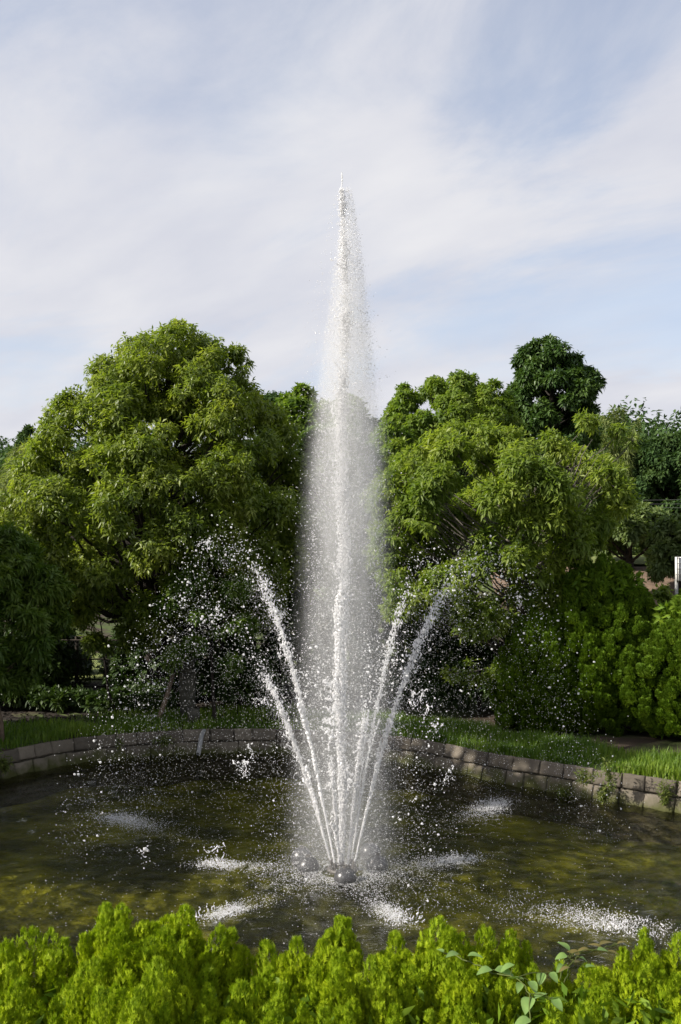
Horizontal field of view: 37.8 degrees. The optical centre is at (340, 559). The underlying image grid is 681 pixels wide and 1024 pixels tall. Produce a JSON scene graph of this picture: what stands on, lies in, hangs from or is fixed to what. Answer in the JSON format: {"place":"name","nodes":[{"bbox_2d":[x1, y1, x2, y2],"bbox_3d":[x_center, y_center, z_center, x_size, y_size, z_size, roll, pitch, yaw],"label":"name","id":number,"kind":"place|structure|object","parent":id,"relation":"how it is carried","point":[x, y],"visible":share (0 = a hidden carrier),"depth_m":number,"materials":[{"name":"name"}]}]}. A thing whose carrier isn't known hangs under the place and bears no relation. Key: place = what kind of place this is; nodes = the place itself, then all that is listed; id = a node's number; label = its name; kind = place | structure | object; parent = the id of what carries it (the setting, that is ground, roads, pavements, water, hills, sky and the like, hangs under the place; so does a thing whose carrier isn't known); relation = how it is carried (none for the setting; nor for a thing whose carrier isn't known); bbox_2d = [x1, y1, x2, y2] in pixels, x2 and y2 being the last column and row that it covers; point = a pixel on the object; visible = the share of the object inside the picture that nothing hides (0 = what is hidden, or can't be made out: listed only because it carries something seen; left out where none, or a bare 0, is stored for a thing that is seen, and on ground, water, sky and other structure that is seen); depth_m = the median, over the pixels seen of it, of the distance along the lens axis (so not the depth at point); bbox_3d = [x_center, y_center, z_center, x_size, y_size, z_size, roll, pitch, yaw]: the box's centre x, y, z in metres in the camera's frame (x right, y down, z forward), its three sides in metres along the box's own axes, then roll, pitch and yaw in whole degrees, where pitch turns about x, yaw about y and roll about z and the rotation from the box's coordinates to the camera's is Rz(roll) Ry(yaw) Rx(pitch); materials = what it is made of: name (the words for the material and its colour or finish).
{"place":"outdoors","nodes":[
{"label":"outdoors","id":0,"kind":"place"},
{"bbox_2d":[0,437,52,488],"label":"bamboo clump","id":1,"kind":"object","parent":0,"point":[12,457],"visible":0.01,"depth_m":38.35,"materials":[{"name":"green plant"}]},
{"bbox_2d":[0,443,60,551],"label":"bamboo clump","id":2,"kind":"object","parent":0,"point":[6,481],"visible":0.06,"depth_m":33.22,"materials":[{"name":"green plant"}]},
{"bbox_2d":[73,653,125,678],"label":"lawn","id":3,"kind":"structure","parent":0,"point":[96,671],"depth_m":21.57,"materials":[{"name":"green plant"}]},
{"bbox_2d":[0,683,386,726],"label":"soil","id":4,"kind":"structure","parent":0,"point":[5,717],"depth_m":17.59,"materials":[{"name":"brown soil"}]},
{"bbox_2d":[0,683,50,709],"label":"shade shrub","id":5,"kind":"object","parent":4,"relation":"on","point":[13,702],"visible":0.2,"depth_m":17.18,"materials":[{"name":"green plant"}]},
{"bbox_2d":[0,593,73,683],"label":"shade shrub","id":6,"kind":"object","parent":4,"relation":"on","point":[13,627],"depth_m":19.48,"materials":[{"name":"green plant"}]},
{"bbox_2d":[6,629,80,688],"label":"shade shrub","id":7,"kind":"object","parent":4,"relation":"on","point":[59,664],"visible":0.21,"depth_m":18.31,"materials":[{"name":"green plant"}]},
{"bbox_2d":[21,683,93,712],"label":"shade shrub","id":8,"kind":"object","parent":4,"relation":"on","point":[58,699],"visible":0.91,"depth_m":17.05,"materials":[{"name":"green plant"}]},
{"bbox_2d":[43,626,95,684],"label":"shade shrub","id":9,"kind":"object","parent":4,"relation":"on","point":[71,645],"visible":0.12,"depth_m":20.17,"materials":[{"name":"green plant"}]},
{"bbox_2d":[69,685,136,713],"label":"shade shrub","id":10,"kind":"object","parent":4,"relation":"on","point":[96,700],"visible":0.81,"depth_m":16.97,"materials":[{"name":"green plant"}]},
{"bbox_2d":[65,606,161,710],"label":"undergrowth tree","id":11,"kind":"object","parent":4,"relation":"on","point":[94,642],"visible":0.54,"depth_m":16.52,"materials":[{"name":"green plant"}]},
{"bbox_2d":[113,682,179,712],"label":"shade shrub","id":12,"kind":"object","parent":4,"relation":"on","point":[146,697],"visible":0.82,"depth_m":17.06,"materials":[{"name":"green plant"}]},
{"bbox_2d":[102,638,203,699],"bbox_3d":[-3.441,2.033,18.189,1.747,1.527,1.242,0,0,17],"label":"shade shrub","id":13,"kind":"object","parent":4,"relation":"on","point":[127,671],"visible":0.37,"depth_m":17.91,"materials":[{"name":"green plant"}]},
{"bbox_2d":[157,673,174,717],"bbox_3d":[-2.850,2.221,16.271,0.341,0.770,0.083,0,0,-33],"label":"trunk","id":14,"kind":"object","parent":4,"relation":"on","point":[167,694],"visible":0.77,"depth_m":16.24,"materials":[{"name":"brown wood"}]},
{"bbox_2d":[48,636,310,694],"bbox_3d":[-3.629,2.025,18.891,6.123,1.150,0.086,0,0,0],"label":"wire fence","id":15,"kind":"object","parent":4,"relation":"on","point":[76,640],"visible":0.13,"depth_m":18.86,"materials":[{"name":"black metal"}]},
{"bbox_2d":[170,638,196,720],"bbox_3d":[-2.566,1.987,16.400,0.440,1.387,0.360,0,0,0],"label":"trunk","id":16,"kind":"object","parent":4,"relation":"on","point":[188,695],"depth_m":16.28,"materials":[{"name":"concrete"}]},
{"bbox_2d":[172,621,247,684],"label":"shade shrub","id":17,"kind":"object","parent":4,"relation":"on","point":[186,632],"visible":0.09,"depth_m":19.51,"materials":[{"name":"green plant"}]},
{"bbox_2d":[195,641,289,705],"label":"shade shrub","id":18,"kind":"object","parent":4,"relation":"on","point":[250,685],"visible":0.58,"depth_m":17.38,"materials":[{"name":"green plant"}]},
{"bbox_2d":[206,593,300,693],"bbox_3d":[-1.638,1.663,19.208,1.865,2.208,1.454,0,0,29],"label":"shade shrub","id":19,"kind":"object","parent":4,"relation":"on","point":[262,648],"visible":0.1,"depth_m":18.94,"materials":[{"name":"green plant"}]},
{"bbox_2d":[260,589,342,696],"bbox_3d":[-0.761,1.638,18.822,1.773,2.188,1.572,0,0,0],"label":"shade shrub","id":20,"kind":"object","parent":4,"relation":"on","point":[300,625],"visible":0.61,"depth_m":18.51,"materials":[{"name":"green plant"}]},
{"bbox_2d":[294,591,392,698],"bbox_3d":[0.079,1.639,18.402,1.799,2.130,1.543,0,0,-20],"label":"shade shrub","id":21,"kind":"object","parent":4,"relation":"on","point":[355,609],"visible":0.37,"depth_m":18.24,"materials":[{"name":"green plant"}]},
{"bbox_2d":[0,777,680,1022],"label":"pond bed","id":22,"kind":"object","parent":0,"point":[282,915],"visible":0.59,"depth_m":10.88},
{"bbox_2d":[0,753,680,983],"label":"pond water","id":23,"kind":"structure","parent":0,"point":[255,862],"depth_m":10.46,"materials":[{"name":"liquid"}]},
{"bbox_2d":[90,809,297,845],"bbox_3d":[-1.483,2.937,10.674,4.088,0.173,1.082,0,0,40],"label":"splash","id":24,"kind":"object","parent":23,"relation":"on","point":[120,817],"visible":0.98,"depth_m":11.38,"materials":[{"name":"liquid"}]},
{"bbox_2d":[193,885,302,922],"bbox_3d":[-0.705,2.977,8.783,1.835,0.127,0.600,0,0,-41],"label":"splash","id":25,"kind":"object","parent":23,"relation":"on","point":[230,910],"visible":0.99,"depth_m":8.47,"materials":[{"name":"liquid"}]},
{"bbox_2d":[179,852,402,875],"bbox_3d":[-0.419,2.962,9.621,2.452,0.146,0.650,0,0,14],"label":"splash","id":26,"kind":"object","parent":23,"relation":"on","point":[225,865],"visible":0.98,"depth_m":9.75,"materials":[{"name":"liquid"}]},
{"bbox_2d":[22,515,629,918],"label":"flying drops","id":27,"kind":"object","parent":23,"relation":"on","point":[367,672],"visible":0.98,"depth_m":9.88,"materials":[{"name":"liquid"}]},
{"bbox_2d":[19,831,643,964],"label":"foam flakes","id":28,"kind":"object","parent":23,"relation":"on","point":[365,877],"visible":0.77,"depth_m":9.32,"materials":[{"name":"white liquid"}]},
{"bbox_2d":[36,187,628,917],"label":"spray drops","id":29,"kind":"object","parent":23,"relation":"on","point":[354,427],"visible":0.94,"depth_m":9.52,"materials":[{"name":"white liquid"}]},
{"bbox_2d":[291,841,387,890],"bbox_3d":[0.044,2.964,9.653,0.924,0.228,0.942,0,0,-14],"label":"fountain","id":30,"kind":"object","parent":23,"relation":"on","point":[341,877],"visible":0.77,"depth_m":9.57,"materials":[{"name":"grey metal"}]},
{"bbox_2d":[246,556,334,862],"bbox_3d":[-0.488,1.432,9.777,1.055,2.940,0.175,0,0,36],"label":"water jet","id":31,"kind":"object","parent":30,"relation":"on","point":[293,673],"visible":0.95,"depth_m":9.74,"materials":[{"name":"liquid"}]},
{"bbox_2d":[136,537,524,868],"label":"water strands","id":32,"kind":"object","parent":31,"relation":"attached to","point":[247,762],"visible":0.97,"depth_m":9.20},
{"bbox_2d":[257,660,330,859],"bbox_3d":[-0.453,1.938,9.648,0.751,1.934,0.172,0,0,18],"label":"water jet","id":33,"kind":"object","parent":30,"relation":"on","point":[299,757],"visible":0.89,"depth_m":9.63,"materials":[{"name":"liquid"}]},
{"bbox_2d":[320,755,344,864],"bbox_3d":[-0.075,2.361,9.351,0.229,1.100,0.222,0,0,0],"label":"water jet","id":34,"kind":"object","parent":30,"relation":"on","point":[334,811],"visible":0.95,"depth_m":9.37,"materials":[{"name":"liquid"}]},
{"bbox_2d":[317,172,355,862],"bbox_3d":[-0.018,-0.403,9.487,0.315,6.638,0.389,0,0,26],"label":"water jet","id":35,"kind":"object","parent":30,"relation":"on","point":[340,621],"visible":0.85,"depth_m":9.53,"materials":[{"name":"liquid"}]},
{"bbox_2d":[347,704,371,863],"bbox_3d":[0.175,2.120,9.331,0.232,1.588,0.310,0,0,0],"label":"water jet","id":36,"kind":"object","parent":30,"relation":"on","point":[355,784],"visible":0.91,"depth_m":9.34,"materials":[{"name":"liquid"}]},
{"bbox_2d":[351,583,414,858],"bbox_3d":[0.413,1.575,10.049,0.197,2.676,1.080,0,0,38],"label":"water jet","id":37,"kind":"object","parent":30,"relation":"on","point":[381,686],"visible":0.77,"depth_m":9.99,"materials":[{"name":"liquid"}]},
{"bbox_2d":[354,565,462,861],"bbox_3d":[0.697,1.477,9.698,1.189,2.868,0.256,0,0,-21],"label":"water jet","id":38,"kind":"object","parent":30,"relation":"on","point":[402,685],"visible":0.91,"depth_m":9.68,"materials":[{"name":"liquid"}]},
{"bbox_2d":[345,885,424,929],"bbox_3d":[0.242,2.962,8.918,0.518,0.144,2.211,0,0,-20],"label":"splash","id":39,"kind":"object","parent":23,"relation":"on","point":[391,915],"visible":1,"depth_m":8.38,"materials":[{"name":"liquid"}]},
{"bbox_2d":[280,845,507,897],"bbox_3d":[0.230,2.953,9.725,2.821,0.173,0.986,0,0,-25],"label":"splash","id":40,"kind":"object","parent":23,"relation":"on","point":[442,860],"visible":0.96,"depth_m":9.87,"materials":[{"name":"liquid"}]},
{"bbox_2d":[395,794,525,844],"bbox_3d":[1.338,2.940,11.386,1.100,0.165,3.178,0,0,39],"label":"splash","id":41,"kind":"object","parent":23,"relation":"on","point":[494,806],"visible":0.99,"depth_m":12.03,"materials":[{"name":"liquid"}]},
{"bbox_2d":[424,872,680,948],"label":"splash","id":42,"kind":"object","parent":23,"relation":"on","point":[611,923],"visible":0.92,"depth_m":8.21,"materials":[{"name":"liquid"}]},
{"bbox_2d":[0,490,680,780],"bbox_3d":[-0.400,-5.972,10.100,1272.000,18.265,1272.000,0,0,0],"label":"ground","id":43,"kind":"structure","parent":0,"point":[634,739],"depth_m":16.79,"materials":[{"name":"green plant"}]},
{"bbox_2d":[8,424,36,455],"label":"conifer tree","id":44,"kind":"object","parent":43,"relation":"on","point":[26,431],"visible":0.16,"depth_m":41.79,"materials":[{"name":"green plant"}]},
{"bbox_2d":[0,519,77,741],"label":"young tree","id":45,"kind":"object","parent":43,"relation":"on","point":[34,591],"visible":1,"depth_m":14.36,"materials":[{"name":"green plant"}]},
{"bbox_2d":[0,925,91,1023],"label":"conifer shrub","id":46,"kind":"object","parent":43,"relation":"on","point":[43,1000],"visible":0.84,"depth_m":4.75,"materials":[{"name":"green plant"}]},
{"bbox_2d":[80,646,95,673],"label":"shade shrub","id":47,"kind":"object","parent":43,"relation":"on","point":[90,667],"visible":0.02,"depth_m":21.42,"materials":[{"name":"green plant"}]},
{"bbox_2d":[95,656,112,672],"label":"shade shrub","id":48,"kind":"object","parent":43,"relation":"on","point":[101,665],"visible":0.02,"depth_m":21.35,"materials":[{"name":"green plant"}]},
{"bbox_2d":[97,624,138,684],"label":"shade shrub","id":49,"kind":"object","parent":43,"relation":"on","point":[115,651],"visible":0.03,"depth_m":19.91,"materials":[{"name":"green plant"}]},
{"bbox_2d":[63,900,206,1023],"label":"conifer shrub","id":50,"kind":"object","parent":43,"relation":"on","point":[137,974],"visible":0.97,"depth_m":4.41,"materials":[{"name":"green plant"}]},
{"bbox_2d":[0,315,312,687],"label":"tree","id":51,"kind":"object","parent":43,"relation":"on","point":[193,399],"visible":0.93,"depth_m":16.47,"materials":[{"name":"green plant"}]},
{"bbox_2d":[168,630,206,682],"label":"shade shrub","id":52,"kind":"object","parent":43,"relation":"on","point":[173,634],"depth_m":20.42,"materials":[{"name":"green plant"}]},
{"bbox_2d":[151,544,261,721],"bbox_3d":[-2.127,1.163,15.873,1.815,3.142,0.955,0,0,0],"label":"undergrowth tree","id":53,"kind":"object","parent":43,"relation":"on","point":[229,587],"visible":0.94,"depth_m":15.75,"materials":[{"name":"green plant"}]},
{"bbox_2d":[180,922,322,1023],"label":"conifer shrub","id":54,"kind":"object","parent":43,"relation":"on","point":[225,976],"visible":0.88,"depth_m":4.71,"materials":[{"name":"green plant"}]},
{"bbox_2d":[256,388,321,437],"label":"broadleaf tree","id":55,"kind":"object","parent":43,"relation":"on","point":[274,395],"visible":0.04,"depth_m":43.56,"materials":[{"name":"green plant"}]},
{"bbox_2d":[274,382,334,634],"bbox_3d":[-1.046,-1.190,26.948,2.159,7.259,2.157,0,0,0],"label":"broadleaf tree","id":56,"kind":"object","parent":43,"relation":"on","point":[294,403],"visible":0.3,"depth_m":26.45,"materials":[{"name":"green plant"}]},
{"bbox_2d":[0,728,680,846],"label":"stone wall","id":57,"kind":"structure","parent":43,"relation":"on","point":[633,790],"depth_m":14.37,"materials":[{"name":"grey stone"}]},
{"bbox_2d":[0,750,13,774],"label":"weed","id":58,"kind":"object","parent":57,"relation":"on","point":[5,763],"visible":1,"depth_m":13.47,"materials":[{"name":"green plant"}]},
{"bbox_2d":[114,736,124,748],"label":"weed","id":59,"kind":"object","parent":57,"relation":"on","point":[120,745],"visible":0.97,"depth_m":15.04,"materials":[{"name":"green plant"}]},
{"bbox_2d":[151,734,175,747],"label":"weed","id":60,"kind":"object","parent":57,"relation":"attached to","point":[164,739],"visible":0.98,"depth_m":15.16,"materials":[{"name":"green plant"}]},
{"bbox_2d":[196,729,205,754],"bbox_3d":[-2.130,2.787,15.239,0.077,0.322,0.528,0,0,2],"label":"overflow pipe","id":61,"kind":"object","parent":57,"relation":"attached to","point":[200,740],"visible":0.96,"depth_m":15.13,"materials":[{"name":"grey metal"}]},
{"bbox_2d":[555,787,571,799],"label":"weed","id":62,"kind":"object","parent":57,"relation":"on","point":[563,792],"visible":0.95,"depth_m":12.70,"materials":[{"name":"green plant"}]},
{"bbox_2d":[573,767,604,786],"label":"weed","id":63,"kind":"object","parent":57,"relation":"on","point":[586,777],"visible":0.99,"depth_m":12.31,"materials":[{"name":"green plant"}]},
{"bbox_2d":[597,778,616,803],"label":"weed","id":64,"kind":"object","parent":57,"relation":"on","point":[603,792],"visible":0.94,"depth_m":12.18,"materials":[{"name":"green plant"}]},
{"bbox_2d":[601,755,631,785],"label":"weed","id":65,"kind":"object","parent":57,"relation":"on","point":[610,777],"visible":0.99,"depth_m":12.03,"materials":[{"name":"green plant"}]},
{"bbox_2d":[654,774,679,805],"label":"weed","id":66,"kind":"object","parent":57,"relation":"on","point":[665,796],"visible":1,"depth_m":11.85,"materials":[{"name":"green plant"}]},
{"bbox_2d":[0,699,680,780],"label":"grass","id":67,"kind":"structure","parent":43,"relation":"on","point":[659,764],"depth_m":14.84,"materials":[{"name":"green plant"}]},
{"bbox_2d":[187,708,199,722],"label":"concrete block","id":68,"kind":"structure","parent":67,"relation":"on","point":[194,712],"depth_m":15.93,"materials":[{"name":"grey concrete"}]},
{"bbox_2d":[0,395,680,543],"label":"wood","id":69,"kind":"object","parent":43,"relation":"on","point":[649,432],"visible":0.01,"depth_m":59.70,"materials":[{"name":"green plant"}]},
{"bbox_2d":[274,416,408,614],"bbox_3d":[-0.014,-0.099,19.570,2.845,5.602,2.862,0,0,0],"label":"broadleaf tree","id":70,"kind":"object","parent":43,"relation":"on","point":[308,438],"visible":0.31,"depth_m":18.83,"materials":[{"name":"green plant"}]},
{"bbox_2d":[315,394,381,632],"bbox_3d":[0.086,-1.307,29.993,2.563,7.531,2.884,0,0,0],"label":"broadleaf tree","id":71,"kind":"object","parent":43,"relation":"on","point":[366,424],"visible":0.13,"depth_m":29.42,"materials":[{"name":"green plant"}]},
{"bbox_2d":[284,914,419,1023],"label":"conifer shrub","id":72,"kind":"object","parent":43,"relation":"on","point":[336,990],"visible":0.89,"depth_m":4.56,"materials":[{"name":"green plant"}]},
{"bbox_2d":[344,598,437,704],"bbox_3d":[0.930,1.733,18.014,1.916,2.151,1.589,0,0,0],"label":"shade shrub","id":73,"kind":"object","parent":43,"relation":"on","point":[419,673],"visible":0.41,"depth_m":17.80,"materials":[{"name":"green plant"}]},
{"bbox_2d":[357,419,445,682],"bbox_3d":[1.254,-0.120,20.491,1.961,5.608,1.858,0,0,0],"label":"broadleaf tree","id":74,"kind":"object","parent":43,"relation":"on","point":[389,430],"visible":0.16,"depth_m":20.26,"materials":[{"name":"green plant"}]},
{"bbox_2d":[385,618,486,708],"bbox_3d":[1.689,1.791,17.576,1.862,1.908,1.623,0,0,0],"label":"shade shrub","id":75,"kind":"object","parent":43,"relation":"on","point":[429,660],"visible":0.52,"depth_m":17.32,"materials":[{"name":"green plant"}]},
{"bbox_2d":[369,369,527,655],"bbox_3d":[2.344,-0.856,22.009,3.556,6.633,3.542,0,0,0],"label":"broadleaf tree","id":76,"kind":"object","parent":43,"relation":"on","point":[464,397],"visible":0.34,"depth_m":21.06,"materials":[{"name":"green plant"}]},
{"bbox_2d":[394,915,518,1023],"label":"conifer shrub","id":77,"kind":"object","parent":43,"relation":"on","point":[450,990],"visible":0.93,"depth_m":4.62,"materials":[{"name":"green plant"}]},
{"bbox_2d":[437,949,567,1023],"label":"climbing vine","id":78,"kind":"object","parent":77,"relation":"attached to","point":[527,1003],"visible":1,"depth_m":4.00,"materials":[{"name":"green plant"}]},
{"bbox_2d":[424,627,497,711],"bbox_3d":[2.414,1.890,17.193,1.734,1.885,1.420,0,0,-31],"label":"shade shrub","id":79,"kind":"object","parent":43,"relation":"on","point":[454,657],"visible":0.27,"depth_m":17.01,"materials":[{"name":"green plant"}]},
{"bbox_2d":[476,634,505,708],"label":"shade shrub","id":80,"kind":"object","parent":43,"relation":"on","point":[482,659],"visible":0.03,"depth_m":16.94,"materials":[{"name":"green plant"}]},
{"bbox_2d":[358,408,643,691],"bbox_3d":[2.546,0.163,16.201,4.524,5.139,3.845,0,0,0],"label":"cherry tree","id":81,"kind":"object","parent":43,"relation":"on","point":[554,507],"visible":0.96,"depth_m":15.35,"materials":[{"name":"green plant"}]},
{"bbox_2d":[486,605,581,736],"bbox_3d":[3.042,1.706,15.513,1.605,2.049,1.521,0,0,0],"label":"conifer hedge","id":82,"kind":"object","parent":43,"relation":"on","point":[520,673],"visible":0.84,"depth_m":15.07,"materials":[{"name":"green plant"}]},
{"bbox_2d":[479,928,629,1023],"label":"conifer shrub","id":83,"kind":"object","parent":43,"relation":"on","point":[543,1010],"visible":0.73,"depth_m":4.70,"materials":[{"name":"green plant"}]},
{"bbox_2d":[555,942,607,980],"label":"climbing vine","id":84,"kind":"object","parent":83,"relation":"attached to","point":[561,955],"visible":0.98,"depth_m":4.45,"materials":[{"name":"green plant"}]},
{"bbox_2d":[558,940,625,982],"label":"climbing vine","id":85,"kind":"object","parent":83,"relation":"attached to","point":[579,953],"visible":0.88,"depth_m":4.59,"materials":[{"name":"green plant"}]},
{"bbox_2d":[491,567,674,610],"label":"brown bank","id":86,"kind":"structure","parent":43,"relation":"on","point":[649,585],"depth_m":25.97,"materials":[{"name":"brown soil"}]},
{"bbox_2d":[506,333,606,535],"bbox_3d":[5.124,-2.005,24.013,2.602,6.962,2.624,0,0,0],"label":"broadleaf tree","id":87,"kind":"object","parent":86,"relation":"on","point":[536,362],"visible":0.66,"depth_m":23.33,"materials":[{"name":"green plant"}]},
{"bbox_2d":[643,510,680,590],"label":"broadleaf tree","id":88,"kind":"object","parent":86,"relation":"on","point":[662,542],"visible":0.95,"depth_m":24.68,"materials":[{"name":"green plant"}]},
{"bbox_2d":[518,553,679,736],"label":"conifer hedge","id":89,"kind":"object","parent":43,"relation":"on","point":[608,598],"visible":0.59,"depth_m":15.02,"materials":[{"name":"green plant"}]},
{"bbox_2d":[598,414,620,444],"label":"broadleaf tree","id":90,"kind":"object","parent":43,"relation":"on","point":[610,422],"visible":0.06,"depth_m":43.49,"materials":[{"name":"green plant"}]},
{"bbox_2d":[581,476,644,555],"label":"broadleaf tree","id":91,"kind":"object","parent":43,"relation":"on","point":[638,493],"depth_m":32.23,"materials":[{"name":"green plant"}]},
{"bbox_2d":[590,426,660,505],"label":"broadleaf tree","id":92,"kind":"object","parent":43,"relation":"on","point":[641,443],"visible":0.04,"depth_m":41.19,"materials":[{"name":"green plant"}]},
{"bbox_2d":[571,925,680,1023],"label":"conifer shrub","id":93,"kind":"object","parent":43,"relation":"on","point":[646,989],"visible":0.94,"depth_m":4.73,"materials":[{"name":"green plant"}]},
{"bbox_2d":[584,501,673,567],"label":"broadleaf tree","id":94,"kind":"object","parent":43,"relation":"on","point":[629,534],"visible":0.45,"depth_m":26.32,"materials":[{"name":"green plant"}]},
{"bbox_2d":[617,589,680,739],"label":"conifer hedge","id":95,"kind":"object","parent":43,"relation":"on","point":[662,716],"visible":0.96,"depth_m":14.53,"materials":[{"name":"green plant"}]},
{"bbox_2d":[626,430,680,517],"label":"broadleaf tree","id":96,"kind":"object","parent":43,"relation":"on","point":[660,473],"visible":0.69,"depth_m":39.07,"materials":[{"name":"green plant"}]},
{"bbox_2d":[648,582,673,610],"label":"leafy bush","id":97,"kind":"object","parent":43,"relation":"on","point":[661,594],"visible":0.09,"depth_m":16.98,"materials":[{"name":"green plant"}]},
{"bbox_2d":[675,556,680,593],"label":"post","id":98,"kind":"object","parent":43,"relation":"on","point":[677,568],"visible":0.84,"depth_m":18.48,"materials":[{"name":"metal"}]},
{"bbox_2d":[0,0,680,512],"label":"sky","id":99,"kind":"structure","parent":0,"point":[511,169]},
{"bbox_2d":[492,555,645,568],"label":"lawn","id":100,"kind":"structure","parent":0,"point":[640,559],"depth_m":27.93,"materials":[{"name":"green plant"}]},
{"bbox_2d":[591,541,648,556],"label":"clipped hedge","id":101,"kind":"object","parent":100,"relation":"on","point":[636,549],"visible":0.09,"depth_m":30.25,"materials":[{"name":"green plant"}]},
{"bbox_2d":[595,403,644,479],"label":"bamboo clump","id":102,"kind":"object","parent":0,"point":[616,453],"visible":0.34,"depth_m":39.81,"materials":[{"name":"green plant"}]}
]}

